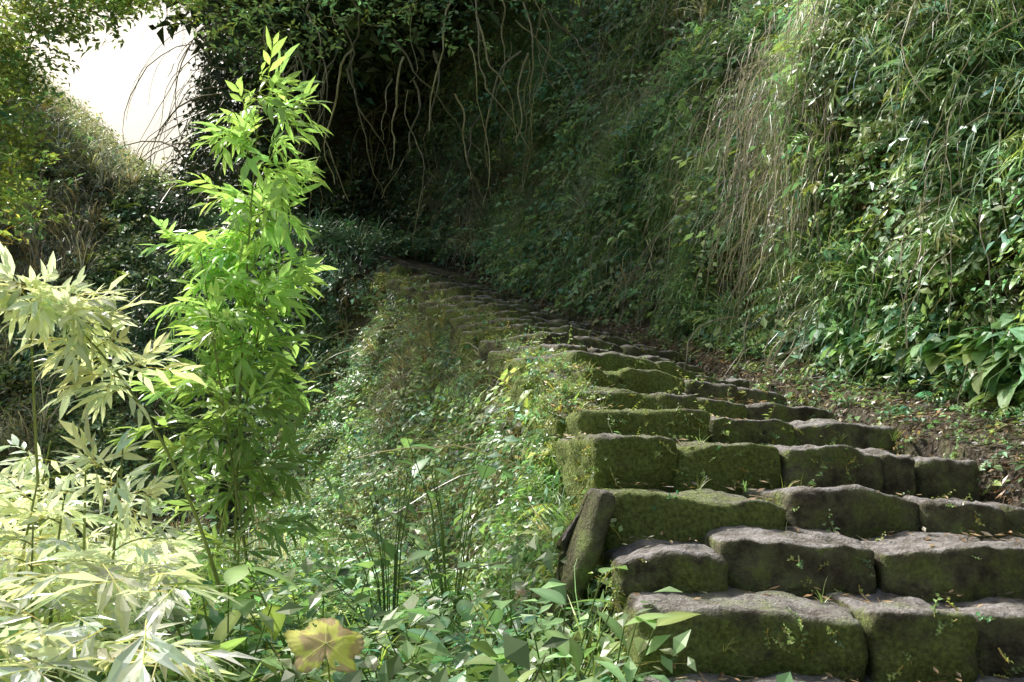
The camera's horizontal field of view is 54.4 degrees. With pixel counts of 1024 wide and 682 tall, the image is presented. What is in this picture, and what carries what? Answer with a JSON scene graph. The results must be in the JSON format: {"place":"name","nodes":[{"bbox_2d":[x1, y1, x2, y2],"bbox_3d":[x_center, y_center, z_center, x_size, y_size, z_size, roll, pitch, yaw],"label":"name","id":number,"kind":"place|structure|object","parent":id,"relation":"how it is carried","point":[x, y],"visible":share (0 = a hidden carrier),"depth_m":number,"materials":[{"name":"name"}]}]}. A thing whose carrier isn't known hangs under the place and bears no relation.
{"place":"outdoors","nodes":[
{"label":"outdoors","id":0,"kind":"place"},
{"bbox_2d":[0,0,207,178],"label":"sky","id":1,"kind":"structure","parent":0,"point":[106,78],"materials":[{"name":"white"}]},
{"bbox_2d":[0,0,1023,679],"bbox_3d":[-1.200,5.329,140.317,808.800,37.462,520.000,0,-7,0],"label":"ground","id":2,"kind":"structure","parent":0,"point":[448,270],"depth_m":12.07,"materials":[{"name":"soil"}]},
{"bbox_2d":[0,445,56,567],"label":"bamboo shrub","id":3,"kind":"object","parent":2,"relation":"on","point":[19,469],"visible":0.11,"depth_m":4.15,"materials":[{"name":"green plant"}]},
{"bbox_2d":[0,519,96,625],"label":"bamboo shrub","id":4,"kind":"object","parent":2,"relation":"on","point":[42,566],"visible":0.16,"depth_m":3.32,"materials":[{"name":"green plant"}]},
{"bbox_2d":[0,434,99,576],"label":"bamboo shrub","id":5,"kind":"object","parent":2,"relation":"on","point":[26,462],"visible":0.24,"depth_m":4.20,"materials":[{"name":"green plant"}]},
{"bbox_2d":[2,442,99,615],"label":"bamboo shrub","id":6,"kind":"object","parent":2,"relation":"on","point":[76,514],"visible":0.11,"depth_m":4.33,"materials":[{"name":"green plant"}]},
{"bbox_2d":[0,523,112,680],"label":"bamboo shrub","id":7,"kind":"object","parent":2,"relation":"on","point":[5,537],"visible":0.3,"depth_m":3.06,"materials":[{"name":"green plant"}]},
{"bbox_2d":[0,470,121,627],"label":"bamboo shrub","id":8,"kind":"object","parent":2,"relation":"on","point":[42,544],"visible":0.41,"depth_m":3.26,"materials":[{"name":"green plant"}]},
{"bbox_2d":[0,242,124,571],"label":"bamboo plant","id":9,"kind":"object","parent":2,"relation":"on","point":[49,315],"visible":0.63,"depth_m":3.53,"materials":[{"name":"green plant"}]},
{"bbox_2d":[0,498,136,681],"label":"bamboo shrub","id":10,"kind":"object","parent":2,"relation":"on","point":[13,509],"visible":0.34,"depth_m":3.22,"materials":[{"name":"green plant"}]},
{"bbox_2d":[0,419,151,637],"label":"bamboo shrub","id":11,"kind":"object","parent":2,"relation":"on","point":[72,430],"visible":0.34,"depth_m":3.46,"materials":[{"name":"green plant"}]},
{"bbox_2d":[46,463,185,620],"bbox_3d":[-1.631,1.018,4.106,0.541,1.023,0.556,-6,-9,42],"label":"bamboo shrub","id":12,"kind":"object","parent":2,"relation":"on","point":[134,473],"visible":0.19,"depth_m":4.13,"materials":[{"name":"green plant"}]},
{"bbox_2d":[0,265,232,636],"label":"bamboo plant","id":13,"kind":"object","parent":2,"relation":"on","point":[80,349],"visible":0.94,"depth_m":3.58,"materials":[{"name":"green plant"}]},
{"bbox_2d":[30,406,203,641],"bbox_3d":[-1.440,0.843,3.443,0.643,1.221,0.628,0,-7,0],"label":"bamboo shrub","id":14,"kind":"object","parent":2,"relation":"on","point":[126,495],"visible":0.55,"depth_m":3.44,"materials":[{"name":"green plant"}]},
{"bbox_2d":[0,523,260,681],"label":"plant","id":15,"kind":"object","parent":2,"relation":"on","point":[51,647],"depth_m":2.55,"materials":[{"name":"green plant"}]},
{"bbox_2d":[0,0,290,246],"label":"leaning tree","id":16,"kind":"object","parent":2,"relation":"on","point":[42,12],"visible":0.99,"depth_m":9.46,"materials":[{"name":"green plant"}]},
{"bbox_2d":[0,46,315,569],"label":"hillside foliage","id":17,"kind":"object","parent":2,"relation":"on","point":[103,163],"visible":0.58,"depth_m":16.09,"materials":[{"name":"green plant"}]},
{"bbox_2d":[141,509,282,631],"bbox_3d":[-1.302,1.139,4.260,0.588,0.817,0.561,0,-7,0],"label":"bamboo shrub","id":18,"kind":"object","parent":2,"relation":"on","point":[253,552],"visible":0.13,"depth_m":4.33,"materials":[{"name":"green plant"}]},
{"bbox_2d":[147,564,287,681],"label":"broadleaf plant","id":19,"kind":"object","parent":2,"relation":"on","point":[231,576],"visible":0.58,"depth_m":2.81,"materials":[{"name":"green plant"}]},
{"bbox_2d":[103,26,333,559],"bbox_3d":[-1.319,0.003,4.838,1.042,3.108,1.056,0,-7,0],"label":"bamboo plant","id":20,"kind":"object","parent":2,"relation":"on","point":[238,134],"visible":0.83,"depth_m":4.83,"materials":[{"name":"green plant"}]},
{"bbox_2d":[170,524,307,640],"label":"bamboo shrub","id":21,"kind":"object","parent":2,"relation":"on","point":[214,541],"visible":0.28,"depth_m":3.83,"materials":[{"name":"green plant"}]},
{"bbox_2d":[0,0,533,470],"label":"back wall foliage","id":22,"kind":"object","parent":2,"relation":"on","point":[336,230],"visible":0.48,"depth_m":16.61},
{"bbox_2d":[63,0,536,112],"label":"overhanging tree","id":23,"kind":"object","parent":2,"relation":"on","point":[369,39],"visible":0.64,"depth_m":16.48,"materials":[{"name":"green plant"}]},
{"bbox_2d":[283,617,363,681],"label":"yellow lobed leaf","id":24,"kind":"object","parent":2,"relation":"on","point":[311,646],"visible":1,"depth_m":2.14,"materials":[{"name":"yellow plant"}]},
{"bbox_2d":[218,561,437,681],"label":"broadleaf plant","id":25,"kind":"object","parent":2,"relation":"on","point":[245,609],"visible":0.56,"depth_m":2.81,"materials":[{"name":"green plant"}]},
{"bbox_2d":[0,246,675,679],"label":"bank foliage","id":26,"kind":"object","parent":2,"relation":"on","point":[526,506],"visible":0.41,"depth_m":9.58,"materials":[{"name":"green plant"}]},
{"bbox_2d":[314,460,477,648],"bbox_3d":[-0.520,0.939,4.123,0.521,0.886,0.729,-3,-7,23],"label":"broadleaf plant","id":27,"kind":"object","parent":2,"relation":"on","point":[390,550],"visible":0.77,"depth_m":4.14,"materials":[{"name":"green plant"}]},
{"bbox_2d":[0,518,801,681],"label":"undergrowth","id":28,"kind":"object","parent":2,"relation":"on","point":[391,666],"visible":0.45,"depth_m":3.05,"materials":[{"name":"green plant"}]},
{"bbox_2d":[106,215,345,627],"bbox_3d":[-1.266,0.481,4.623,1.048,2.112,0.951,0,-7,0],"label":"bamboo plant","id":29,"kind":"object","parent":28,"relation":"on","point":[223,313],"visible":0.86,"depth_m":4.60,"materials":[{"name":"green plant"}]},
{"bbox_2d":[132,176,335,608],"bbox_3d":[-1.331,0.373,4.946,0.955,2.400,0.946,4,-8,-31],"label":"bamboo plant","id":30,"kind":"object","parent":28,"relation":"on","point":[245,367],"visible":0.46,"depth_m":4.90,"materials":[{"name":"green plant"}]},
{"bbox_2d":[390,419,512,616],"bbox_3d":[-0.311,0.862,4.733,0.631,0.977,0.356,-3,-7,22],"label":"broadleaf plant","id":31,"kind":"object","parent":28,"relation":"on","point":[484,471],"visible":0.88,"depth_m":4.75,"materials":[{"name":"green plant"}]},
{"bbox_2d":[363,609,502,674],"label":"broadleaf plant","id":32,"kind":"object","parent":2,"relation":"on","point":[495,616],"visible":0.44,"depth_m":2.92,"materials":[{"name":"green plant"}]},
{"bbox_2d":[190,0,748,84],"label":"overhanging shrub","id":33,"kind":"object","parent":2,"relation":"on","point":[235,45],"visible":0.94,"depth_m":10.65,"materials":[{"name":"green plant"}]},
{"bbox_2d":[373,272,597,468],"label":"mossy kerb","id":34,"kind":"structure","parent":2,"relation":"on","point":[559,427],"depth_m":5.54,"materials":[{"name":"plant"}]},
{"bbox_2d":[427,564,565,653],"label":"broadleaf plant","id":35,"kind":"object","parent":2,"relation":"on","point":[561,589],"visible":0.3,"depth_m":3.48,"materials":[{"name":"green plant"}]},
{"bbox_2d":[0,0,1023,640],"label":"hanging vines","id":36,"kind":"object","parent":2,"relation":"on","point":[754,70],"visible":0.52,"depth_m":8.33,"materials":[{"name":"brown plant"}]},
{"bbox_2d":[480,565,627,681],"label":"broadleaf plant","id":37,"kind":"object","parent":2,"relation":"on","point":[555,596],"visible":0.71,"depth_m":2.61,"materials":[{"name":"green plant"}]},
{"bbox_2d":[547,488,615,625],"bbox_3d":[0.238,0.755,3.447,0.231,0.485,0.235,0,-7,0],"label":"leaning kerb stone","id":38,"kind":"object","parent":2,"relation":"on","point":[581,540],"visible":0.71,"depth_m":3.37,"materials":[{"name":"grey stone"}]},
{"bbox_2d":[516,611,700,681],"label":"broadleaf plant","id":39,"kind":"object","parent":2,"relation":"on","point":[575,652],"visible":0.78,"depth_m":2.50,"materials":[{"name":"green plant"}]},
{"bbox_2d":[374,264,1023,681],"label":"stone steps","id":40,"kind":"structure","parent":2,"relation":"on","point":[740,544],"depth_m":3.53,"materials":[{"name":"grey stone"}]},
{"bbox_2d":[369,266,1023,681],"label":"step weeds","id":41,"kind":"object","parent":40,"relation":"on","point":[565,388],"visible":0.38,"depth_m":4.68,"materials":[{"name":"green plant"}]},
{"bbox_2d":[382,0,1023,431],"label":"cliff foliage","id":42,"kind":"object","parent":2,"relation":"on","point":[866,46],"visible":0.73,"depth_m":8.22,"materials":[{"name":"green plant"}]},
{"bbox_2d":[453,16,1023,506],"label":"leaf litter","id":43,"kind":"object","parent":2,"relation":"on","point":[1007,280],"visible":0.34,"depth_m":6.07,"materials":[{"name":"brown plant"}]}
]}

